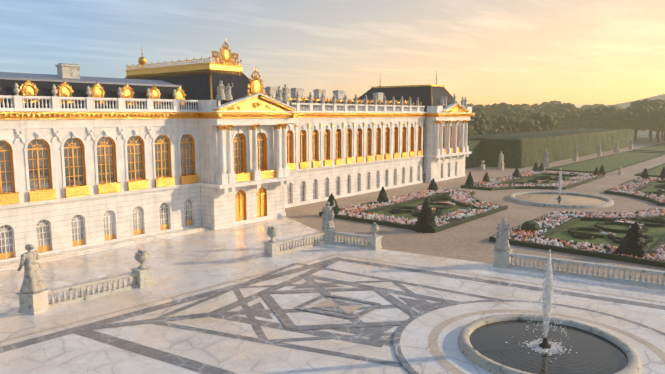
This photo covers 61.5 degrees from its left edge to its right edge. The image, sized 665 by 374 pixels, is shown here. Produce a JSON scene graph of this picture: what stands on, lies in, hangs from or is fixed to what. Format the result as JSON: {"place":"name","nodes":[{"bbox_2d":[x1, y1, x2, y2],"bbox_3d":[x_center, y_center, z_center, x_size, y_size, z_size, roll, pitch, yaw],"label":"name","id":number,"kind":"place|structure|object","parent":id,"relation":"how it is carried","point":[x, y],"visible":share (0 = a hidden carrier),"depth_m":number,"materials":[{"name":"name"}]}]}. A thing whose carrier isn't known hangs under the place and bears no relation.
{"place":"outdoors","nodes":[
{"label":"outdoors","id":0,"kind":"place"},
{"bbox_2d":[0,225,209,270],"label":"steps","id":1,"kind":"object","parent":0,"point":[78,251],"visible":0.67,"depth_m":60.65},
{"bbox_2d":[0,0,664,105],"label":"sky","id":2,"kind":"structure","parent":0,"point":[484,52],"materials":[{"name":"blue"}]},
{"bbox_2d":[198,94,664,126],"bbox_3d":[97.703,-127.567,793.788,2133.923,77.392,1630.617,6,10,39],"label":"hills","id":3,"kind":"structure","parent":0,"point":[627,104],"depth_m":720.38,"materials":[{"name":"green plant"}]},
{"bbox_2d":[199,130,664,282],"bbox_3d":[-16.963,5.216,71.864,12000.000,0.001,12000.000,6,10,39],"label":"ground","id":4,"kind":"structure","parent":0,"point":[468,241],"depth_m":79.64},
{"bbox_2d":[0,216,336,317],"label":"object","id":5,"kind":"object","parent":4,"relation":"on","point":[176,256],"visible":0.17,"depth_m":56.40,"materials":[{"name":"white stone"}]},
{"bbox_2d":[124,40,297,229],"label":"central pavilion","id":6,"kind":"structure","parent":4,"relation":"on","point":[244,122],"depth_m":73.36,"materials":[{"name":"white stone"}]},
{"bbox_2d":[0,77,26,262],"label":"facade bay","id":7,"kind":"object","parent":6,"relation":"attached to","point":[12,233],"visible":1,"depth_m":53.98,"materials":[{"name":"stone"}]},
{"bbox_2d":[0,72,63,254],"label":"facade bay","id":8,"kind":"object","parent":6,"relation":"attached to","point":[42,199],"visible":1,"depth_m":55.92,"materials":[{"name":"stone"}]},
{"bbox_2d":[22,73,95,250],"bbox_3d":[-32.233,-3.097,62.498,14.800,18.900,3.970,6,10,39],"label":"facade bay","id":9,"kind":"object","parent":6,"relation":"attached to","point":[70,133],"visible":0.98,"depth_m":58.66,"materials":[{"name":"stone"}]},
{"bbox_2d":[56,75,125,244],"bbox_3d":[-29.983,-3.451,65.221,14.800,18.900,3.970,6,10,39],"label":"facade bay","id":10,"kind":"object","parent":6,"relation":"attached to","point":[106,159],"visible":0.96,"depth_m":61.36,"materials":[{"name":"stone"}]},
{"bbox_2d":[84,76,153,238],"bbox_3d":[-27.732,-3.804,67.944,14.800,18.900,3.970,6,10,39],"label":"facade bay","id":11,"kind":"object","parent":6,"relation":"attached to","point":[135,155],"visible":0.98,"depth_m":64.10,"materials":[{"name":"stone"}]},
{"bbox_2d":[114,78,178,233],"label":"facade bay","id":12,"kind":"object","parent":6,"relation":"attached to","point":[164,185],"visible":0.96,"depth_m":66.82,"materials":[{"name":"stone"}]},
{"bbox_2d":[139,79,201,228],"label":"facade bay","id":13,"kind":"object","parent":6,"relation":"attached to","point":[186,131],"visible":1,"depth_m":69.56,"materials":[{"name":"stone"}]},
{"bbox_2d":[154,249,384,282],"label":"terrace steps","id":14,"kind":"structure","parent":4,"relation":"on","point":[207,269],"depth_m":51.31,"materials":[{"name":"white stone"}]},
{"bbox_2d":[272,96,299,207],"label":"facade bay","id":15,"kind":"object","parent":4,"relation":"on","point":[290,189],"visible":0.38,"depth_m":87.24,"materials":[{"name":"stone"}]},
{"bbox_2d":[288,91,312,205],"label":"facade bay","id":16,"kind":"object","parent":4,"relation":"on","point":[301,145],"visible":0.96,"depth_m":89.02,"materials":[{"name":"stone"}]},
{"bbox_2d":[55,63,383,100],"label":"chimneys","id":17,"kind":"object","parent":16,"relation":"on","point":[66,70],"visible":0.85,"depth_m":90.91,"materials":[{"name":"stone"}]},
{"bbox_2d":[293,92,324,202],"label":"facade bay","id":18,"kind":"object","parent":4,"relation":"on","point":[314,130],"visible":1,"depth_m":91.31,"materials":[{"name":"stone"}]},
{"bbox_2d":[307,92,335,200],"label":"facade bay","id":19,"kind":"object","parent":4,"relation":"on","point":[326,159],"visible":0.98,"depth_m":93.62,"materials":[{"name":"stone"}]},
{"bbox_2d":[305,93,346,198],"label":"facade bay","id":20,"kind":"object","parent":4,"relation":"on","point":[337,153],"visible":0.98,"depth_m":95.95,"materials":[{"name":"stone"}]},
{"bbox_2d":[321,193,339,215],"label":"topiary","id":21,"kind":"object","parent":4,"relation":"on","point":[335,208],"visible":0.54,"depth_m":79.61,"materials":[{"name":"green plant"}]},
{"bbox_2d":[0,243,664,373],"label":"paved terrace","id":22,"kind":"structure","parent":4,"relation":"on","point":[331,308],"depth_m":38.77,"materials":[{"name":"white stone"}]},
{"bbox_2d":[16,244,50,314],"bbox_3d":[-21.486,6.464,39.849,1.684,4.871,1.753,3,8,19],"label":"statue","id":23,"kind":"object","parent":22,"relation":"on","point":[32,294],"visible":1,"depth_m":39.46,"materials":[{"name":"stone"}]},
{"bbox_2d":[131,249,153,288],"bbox_3d":[-15.640,6.571,45.910,1.320,3.098,1.411,6,10,39],"label":"urn","id":24,"kind":"object","parent":22,"relation":"on","point":[143,278],"visible":0.98,"depth_m":45.57,"materials":[{"name":"stone"}]},
{"bbox_2d":[263,226,280,256],"bbox_3d":[-6.035,5.344,55.805,1.320,2.982,1.411,6,10,39],"label":"urn","id":25,"kind":"object","parent":22,"relation":"on","point":[271,247],"visible":1,"depth_m":55.48,"materials":[{"name":"stone"}]},
{"bbox_2d":[321,200,335,243],"bbox_3d":[-0.438,3.790,61.459,1.620,4.608,1.512,-1,8,-11],"label":"corner statue","id":26,"kind":"object","parent":22,"relation":"on","point":[328,228],"visible":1,"depth_m":61.03,"materials":[{"name":"stone"}]},
{"bbox_2d":[48,231,664,306],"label":"terrace balustrade","id":27,"kind":"object","parent":22,"relation":"on","point":[133,274],"visible":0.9,"depth_m":47.58,"materials":[{"name":"stone"}]},
{"bbox_2d":[366,222,382,249],"bbox_3d":[4.426,5.077,58.710,1.220,2.764,1.227,6,10,39],"label":"urn","id":28,"kind":"object","parent":22,"relation":"on","point":[374,241],"visible":1,"depth_m":58.41,"materials":[{"name":"stone"}]},
{"bbox_2d":[493,218,512,267],"bbox_3d":[15.885,5.103,51.980,1.552,4.447,1.525,4,8,29],"label":"statue","id":29,"kind":"object","parent":22,"relation":"on","point":[502,250],"visible":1,"depth_m":51.59,"materials":[{"name":"stone"}]},
{"bbox_2d":[458,249,641,373],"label":"fountain","id":30,"kind":"object","parent":22,"relation":"on","point":[544,343],"visible":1,"depth_m":32.96,"materials":[{"name":"stone"}]},
{"bbox_2d":[312,94,357,196],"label":"facade bay","id":31,"kind":"object","parent":4,"relation":"on","point":[348,157],"visible":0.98,"depth_m":98.25,"materials":[{"name":"stone"}]},
{"bbox_2d":[329,94,367,194],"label":"facade bay","id":32,"kind":"object","parent":4,"relation":"on","point":[358,131],"visible":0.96,"depth_m":100.52,"materials":[{"name":"stone"}]},
{"bbox_2d":[351,95,376,193],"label":"facade bay","id":33,"kind":"object","parent":4,"relation":"on","point":[368,155],"visible":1,"depth_m":102.81,"materials":[{"name":"stone"}]},
{"bbox_2d":[357,95,386,191],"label":"facade bay","id":34,"kind":"object","parent":4,"relation":"on","point":[377,149],"visible":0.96,"depth_m":105.14,"materials":[{"name":"stone"}]},
{"bbox_2d":[359,96,394,189],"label":"facade bay","id":35,"kind":"object","parent":4,"relation":"on","point":[386,148],"visible":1,"depth_m":107.45,"materials":[{"name":"stone"}]},
{"bbox_2d":[376,187,388,204],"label":"topiary","id":36,"kind":"object","parent":4,"relation":"on","point":[382,197],"visible":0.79,"depth_m":89.29,"materials":[{"name":"green plant"}]},
{"bbox_2d":[367,96,403,188],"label":"facade bay","id":37,"kind":"object","parent":4,"relation":"on","point":[395,130],"visible":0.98,"depth_m":109.73,"materials":[{"name":"stone"}]},
{"bbox_2d":[371,97,411,186],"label":"facade bay","id":38,"kind":"object","parent":4,"relation":"on","point":[403,152],"visible":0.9,"depth_m":111.97,"materials":[{"name":"stone"}]},
{"bbox_2d":[390,97,418,184],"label":"facade bay","id":39,"kind":"object","parent":4,"relation":"on","point":[411,148],"visible":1,"depth_m":114.32,"materials":[{"name":"stone"}]},
{"bbox_2d":[396,97,426,183],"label":"facade bay","id":40,"kind":"object","parent":4,"relation":"on","point":[419,144],"visible":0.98,"depth_m":116.69,"materials":[{"name":"stone"}]},
{"bbox_2d":[319,188,507,232],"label":"parterre","id":41,"kind":"object","parent":4,"relation":"on","point":[450,208],"visible":0.83,"depth_m":83.31,"materials":[{"name":"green plant"}]},
{"bbox_2d":[357,71,474,182],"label":"end pavilion","id":42,"kind":"structure","parent":4,"relation":"on","point":[446,146],"depth_m":123.39,"materials":[{"name":"stone"}]},
{"bbox_2d":[413,198,436,232],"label":"topiary","id":43,"kind":"object","parent":4,"relation":"on","point":[425,222],"visible":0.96,"depth_m":68.90,"materials":[{"name":"green plant"}]},
{"bbox_2d":[427,178,437,191],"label":"topiary","id":44,"kind":"object","parent":4,"relation":"on","point":[433,186],"visible":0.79,"depth_m":103.58,"materials":[{"name":"green plant"}]},
{"bbox_2d":[422,140,482,170],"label":"tall hedge","id":45,"kind":"object","parent":4,"relation":"on","point":[473,160],"visible":0.29,"depth_m":152.53,"materials":[{"name":"green plant"}]},
{"bbox_2d":[465,172,474,185],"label":"topiary","id":46,"kind":"object","parent":4,"relation":"on","point":[469,181],"visible":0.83,"depth_m":110.10,"materials":[{"name":"green plant"}]},
{"bbox_2d":[468,124,474,135],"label":"tree","id":47,"kind":"object","parent":4,"relation":"on","point":[470,130],"visible":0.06,"depth_m":172.84,"materials":[{"name":"green plant"}]},
{"bbox_2d":[467,103,481,106],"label":"tree","id":48,"kind":"object","parent":4,"relation":"on","point":[470,105],"depth_m":459.11,"materials":[{"name":"green plant"}]},
{"bbox_2d":[468,115,486,134],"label":"tree","id":49,"kind":"object","parent":4,"relation":"on","point":[476,122],"visible":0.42,"depth_m":183.46,"materials":[{"name":"green plant"}]},
{"bbox_2d":[472,105,489,116],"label":"tree","id":50,"kind":"object","parent":4,"relation":"on","point":[485,108],"visible":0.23,"depth_m":356.92,"materials":[{"name":"green plant"}]},
{"bbox_2d":[472,108,491,125],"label":"tree","id":51,"kind":"object","parent":4,"relation":"on","point":[479,113],"visible":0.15,"depth_m":212.49,"materials":[{"name":"green plant"}]},
{"bbox_2d":[480,160,484,169],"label":"garden urn","id":52,"kind":"object","parent":4,"relation":"on","point":[482,166],"visible":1,"depth_m":147.77,"materials":[{"name":"stone"}]},
{"bbox_2d":[476,123,489,134],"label":"tree","id":53,"kind":"object","parent":4,"relation":"on","point":[488,130],"depth_m":193.84,"materials":[{"name":"green plant"}]},
{"bbox_2d":[482,172,490,183],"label":"topiary","id":54,"kind":"object","parent":4,"relation":"on","point":[486,178],"visible":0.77,"depth_m":116.00,"materials":[{"name":"green plant"}]},
{"bbox_2d":[489,118,496,124],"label":"tree","id":55,"kind":"object","parent":4,"relation":"on","point":[493,121],"visible":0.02,"depth_m":219.41,"materials":[{"name":"green plant"}]},
{"bbox_2d":[487,124,506,133],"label":"tree","id":56,"kind":"object","parent":4,"relation":"on","point":[494,129],"visible":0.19,"depth_m":196.07,"materials":[{"name":"green plant"}]},
{"bbox_2d":[497,151,503,169],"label":"garden statue","id":57,"kind":"object","parent":4,"relation":"on","point":[501,162],"visible":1,"depth_m":145.44,"materials":[{"name":"stone"}]},
{"bbox_2d":[500,124,511,132],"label":"tree","id":58,"kind":"object","parent":4,"relation":"on","point":[508,129],"visible":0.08,"depth_m":207.49,"materials":[{"name":"green plant"}]},
{"bbox_2d":[495,116,519,132],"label":"tree","id":59,"kind":"object","parent":4,"relation":"on","point":[505,120],"visible":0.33,"depth_m":214.53,"materials":[{"name":"green plant"}]},
{"bbox_2d":[487,102,535,117],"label":"tree","id":60,"kind":"object","parent":4,"relation":"on","point":[495,108],"visible":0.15,"depth_m":335.97,"materials":[{"name":"green plant"}]},
{"bbox_2d":[512,167,520,177],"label":"topiary","id":61,"kind":"object","parent":4,"relation":"on","point":[516,173],"visible":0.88,"depth_m":127.46,"materials":[{"name":"green plant"}]},
{"bbox_2d":[509,106,533,119],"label":"tree","id":62,"kind":"object","parent":4,"relation":"on","point":[528,113],"visible":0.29,"depth_m":323.40,"materials":[{"name":"green plant"}]},
{"bbox_2d":[513,119,541,131],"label":"tree","id":63,"kind":"object","parent":4,"relation":"on","point":[530,125],"visible":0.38,"depth_m":217.06,"materials":[{"name":"green plant"}]},
{"bbox_2d":[461,170,604,190],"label":"parterre","id":64,"kind":"object","parent":4,"relation":"on","point":[542,179],"visible":0.96,"depth_m":118.51,"materials":[{"name":"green plant"}]},
{"bbox_2d":[532,161,539,172],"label":"topiary","id":65,"kind":"object","parent":4,"relation":"on","point":[535,168],"visible":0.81,"depth_m":137.79,"materials":[{"name":"green plant"}]},
{"bbox_2d":[530,104,541,109],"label":"tree","id":66,"kind":"object","parent":4,"relation":"on","point":[534,106],"visible":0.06,"depth_m":380.84,"materials":[{"name":"green plant"}]},
{"bbox_2d":[539,162,544,170],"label":"topiary","id":67,"kind":"object","parent":4,"relation":"on","point":[541,167],"visible":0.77,"depth_m":143.84,"materials":[{"name":"green plant"}]},
{"bbox_2d":[527,111,556,130],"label":"tree","id":68,"kind":"object","parent":4,"relation":"on","point":[547,122],"visible":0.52,"depth_m":234.96,"materials":[{"name":"green plant"}]},
{"bbox_2d":[543,149,549,167],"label":"garden statue","id":69,"kind":"object","parent":4,"relation":"on","point":[546,161],"visible":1,"depth_m":152.81,"materials":[{"name":"stone"}]},
{"bbox_2d":[535,101,559,106],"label":"tree","id":70,"kind":"object","parent":4,"relation":"on","point":[547,103],"visible":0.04,"depth_m":458.65,"materials":[{"name":"green plant"}]},
{"bbox_2d":[467,128,633,168],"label":"tall hedge","id":71,"kind":"object","parent":4,"relation":"on","point":[519,150],"visible":0.85,"depth_m":170.74,"materials":[{"name":"green plant"}]},
{"bbox_2d":[540,112,571,129],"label":"tree","id":72,"kind":"object","parent":4,"relation":"on","point":[561,118],"visible":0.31,"depth_m":308.39,"materials":[{"name":"green plant"}]},
{"bbox_2d":[540,103,578,113],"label":"tree","id":73,"kind":"object","parent":4,"relation":"on","point":[546,109],"visible":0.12,"depth_m":358.12,"materials":[{"name":"green plant"}]},
{"bbox_2d":[508,170,613,208],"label":"fountain","id":74,"kind":"object","parent":4,"relation":"on","point":[557,199],"visible":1,"depth_m":93.94,"materials":[{"name":"stone"}]},
{"bbox_2d":[552,107,580,114],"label":"tree","id":75,"kind":"object","parent":4,"relation":"on","point":[560,110],"visible":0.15,"depth_m":335.52,"materials":[{"name":"green plant"}]},
{"bbox_2d":[572,145,578,160],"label":"garden statue","id":76,"kind":"object","parent":4,"relation":"on","point":[575,156],"visible":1,"depth_m":173.69,"materials":[{"name":"stone"}]},
{"bbox_2d":[489,208,664,267],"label":"parterre","id":77,"kind":"object","parent":4,"relation":"on","point":[601,234],"visible":0.92,"depth_m":66.77,"materials":[{"name":"green plant"}]},
{"bbox_2d":[521,221,539,233],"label":"round shrub","id":78,"kind":"object","parent":77,"relation":"on","point":[531,226],"visible":0.69,"depth_m":67.15,"materials":[{"name":"green plant"}]},
{"bbox_2d":[615,222,651,258],"bbox_3d":[30.547,5.463,56.472,3.615,3.878,3.632,6,10,39],"label":"topiary","id":79,"kind":"object","parent":77,"relation":"on","point":[634,243],"visible":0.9,"depth_m":55.80,"materials":[{"name":"green plant"}]},
{"bbox_2d":[580,105,596,109],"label":"tree","id":80,"kind":"object","parent":4,"relation":"on","point":[584,107],"visible":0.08,"depth_m":506.40,"materials":[{"name":"green plant"}]},
{"bbox_2d":[577,110,604,128],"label":"tree","id":81,"kind":"object","parent":4,"relation":"on","point":[587,119],"visible":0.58,"depth_m":298.93,"materials":[{"name":"green plant"}]},
{"bbox_2d":[579,108,603,115],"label":"tree","id":82,"kind":"object","parent":4,"relation":"on","point":[595,109],"visible":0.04,"depth_m":317.90,"materials":[{"name":"green plant"}]},
{"bbox_2d":[593,167,599,175],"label":"topiary","id":83,"kind":"object","parent":4,"relation":"on","point":[596,172],"visible":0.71,"depth_m":129.11,"materials":[{"name":"green plant"}]},
{"bbox_2d":[586,105,606,109],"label":"tree","id":84,"kind":"object","parent":4,"relation":"on","point":[601,107],"visible":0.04,"depth_m":339.86,"materials":[{"name":"brown plant"}]},
{"bbox_2d":[597,143,601,155],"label":"garden statue","id":85,"kind":"object","parent":4,"relation":"on","point":[599,152],"visible":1,"depth_m":194.27,"materials":[{"name":"stone"}]},
{"bbox_2d":[599,164,605,174],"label":"topiary","id":86,"kind":"object","parent":4,"relation":"on","point":[602,170],"visible":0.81,"depth_m":134.66,"materials":[{"name":"green plant"}]},
{"bbox_2d":[545,143,664,176],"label":"garden lawns","id":87,"kind":"structure","parent":4,"relation":"on","point":[612,162],"depth_m":168.78,"materials":[{"name":"green plant"}]},
{"bbox_2d":[592,104,618,108],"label":"tree","id":88,"kind":"object","parent":4,"relation":"on","point":[595,105],"visible":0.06,"depth_m":628.66,"materials":[{"name":"green plant"}]},
{"bbox_2d":[603,106,621,111],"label":"tree","id":89,"kind":"object","parent":4,"relation":"on","point":[612,108],"visible":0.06,"depth_m":311.30,"materials":[{"name":"green plant"}]},
{"bbox_2d":[593,110,638,129],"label":"tree","id":90,"kind":"object","parent":4,"relation":"on","point":[608,119],"visible":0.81,"depth_m":290.10,"materials":[{"name":"green plant"}]},
{"bbox_2d":[614,141,618,152],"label":"garden statue","id":91,"kind":"object","parent":4,"relation":"on","point":[616,149],"visible":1,"depth_m":212.87,"materials":[{"name":"stone"}]},
{"bbox_2d":[617,166,622,174],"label":"garden urn","id":92,"kind":"object","parent":4,"relation":"on","point":[620,171],"visible":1,"depth_m":134.58,"materials":[{"name":"stone"}]},
{"bbox_2d":[629,139,632,148],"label":"garden statue","id":93,"kind":"object","parent":4,"relation":"on","point":[631,144],"visible":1,"depth_m":232.16,"materials":[{"name":"stone"}]},
{"bbox_2d":[604,177,664,205],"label":"parterre","id":94,"kind":"object","parent":4,"relation":"on","point":[651,190],"visible":0.98,"depth_m":104.94,"materials":[{"name":"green plant"}]},
{"bbox_2d":[618,104,658,141],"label":"tree","id":95,"kind":"object","parent":4,"relation":"on","point":[640,112],"visible":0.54,"depth_m":290.84,"materials":[{"name":"green plant"}]},
{"bbox_2d":[640,168,649,179],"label":"topiary","id":96,"kind":"object","parent":4,"relation":"on","point":[645,174],"visible":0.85,"depth_m":122.72,"materials":[{"name":"green plant"}]},
{"bbox_2d":[630,98,664,137],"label":"tree","id":97,"kind":"object","parent":4,"relation":"on","point":[655,103],"visible":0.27,"depth_m":346.52,"materials":[{"name":"green plant"}]},
{"bbox_2d":[642,129,652,140],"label":"tree","id":98,"kind":"object","parent":4,"relation":"on","point":[650,133],"visible":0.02,"depth_m":303.22,"materials":[{"name":"brown plant"}]},
{"bbox_2d":[643,110,664,142],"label":"tree","id":99,"kind":"object","parent":4,"relation":"on","point":[652,125],"visible":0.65,"depth_m":283.71,"materials":[{"name":"green plant"}]},
{"bbox_2d":[659,166,664,178],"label":"topiary","id":100,"kind":"object","parent":4,"relation":"on","point":[662,175],"visible":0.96,"depth_m":126.56,"materials":[{"name":"green plant"}]},
{"bbox_2d":[575,104,609,106],"bbox_3d":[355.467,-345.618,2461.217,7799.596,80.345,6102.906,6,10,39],"label":"hills","id":101,"kind":"structure","parent":0,"point":[578,105],"depth_m":3218.72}
]}

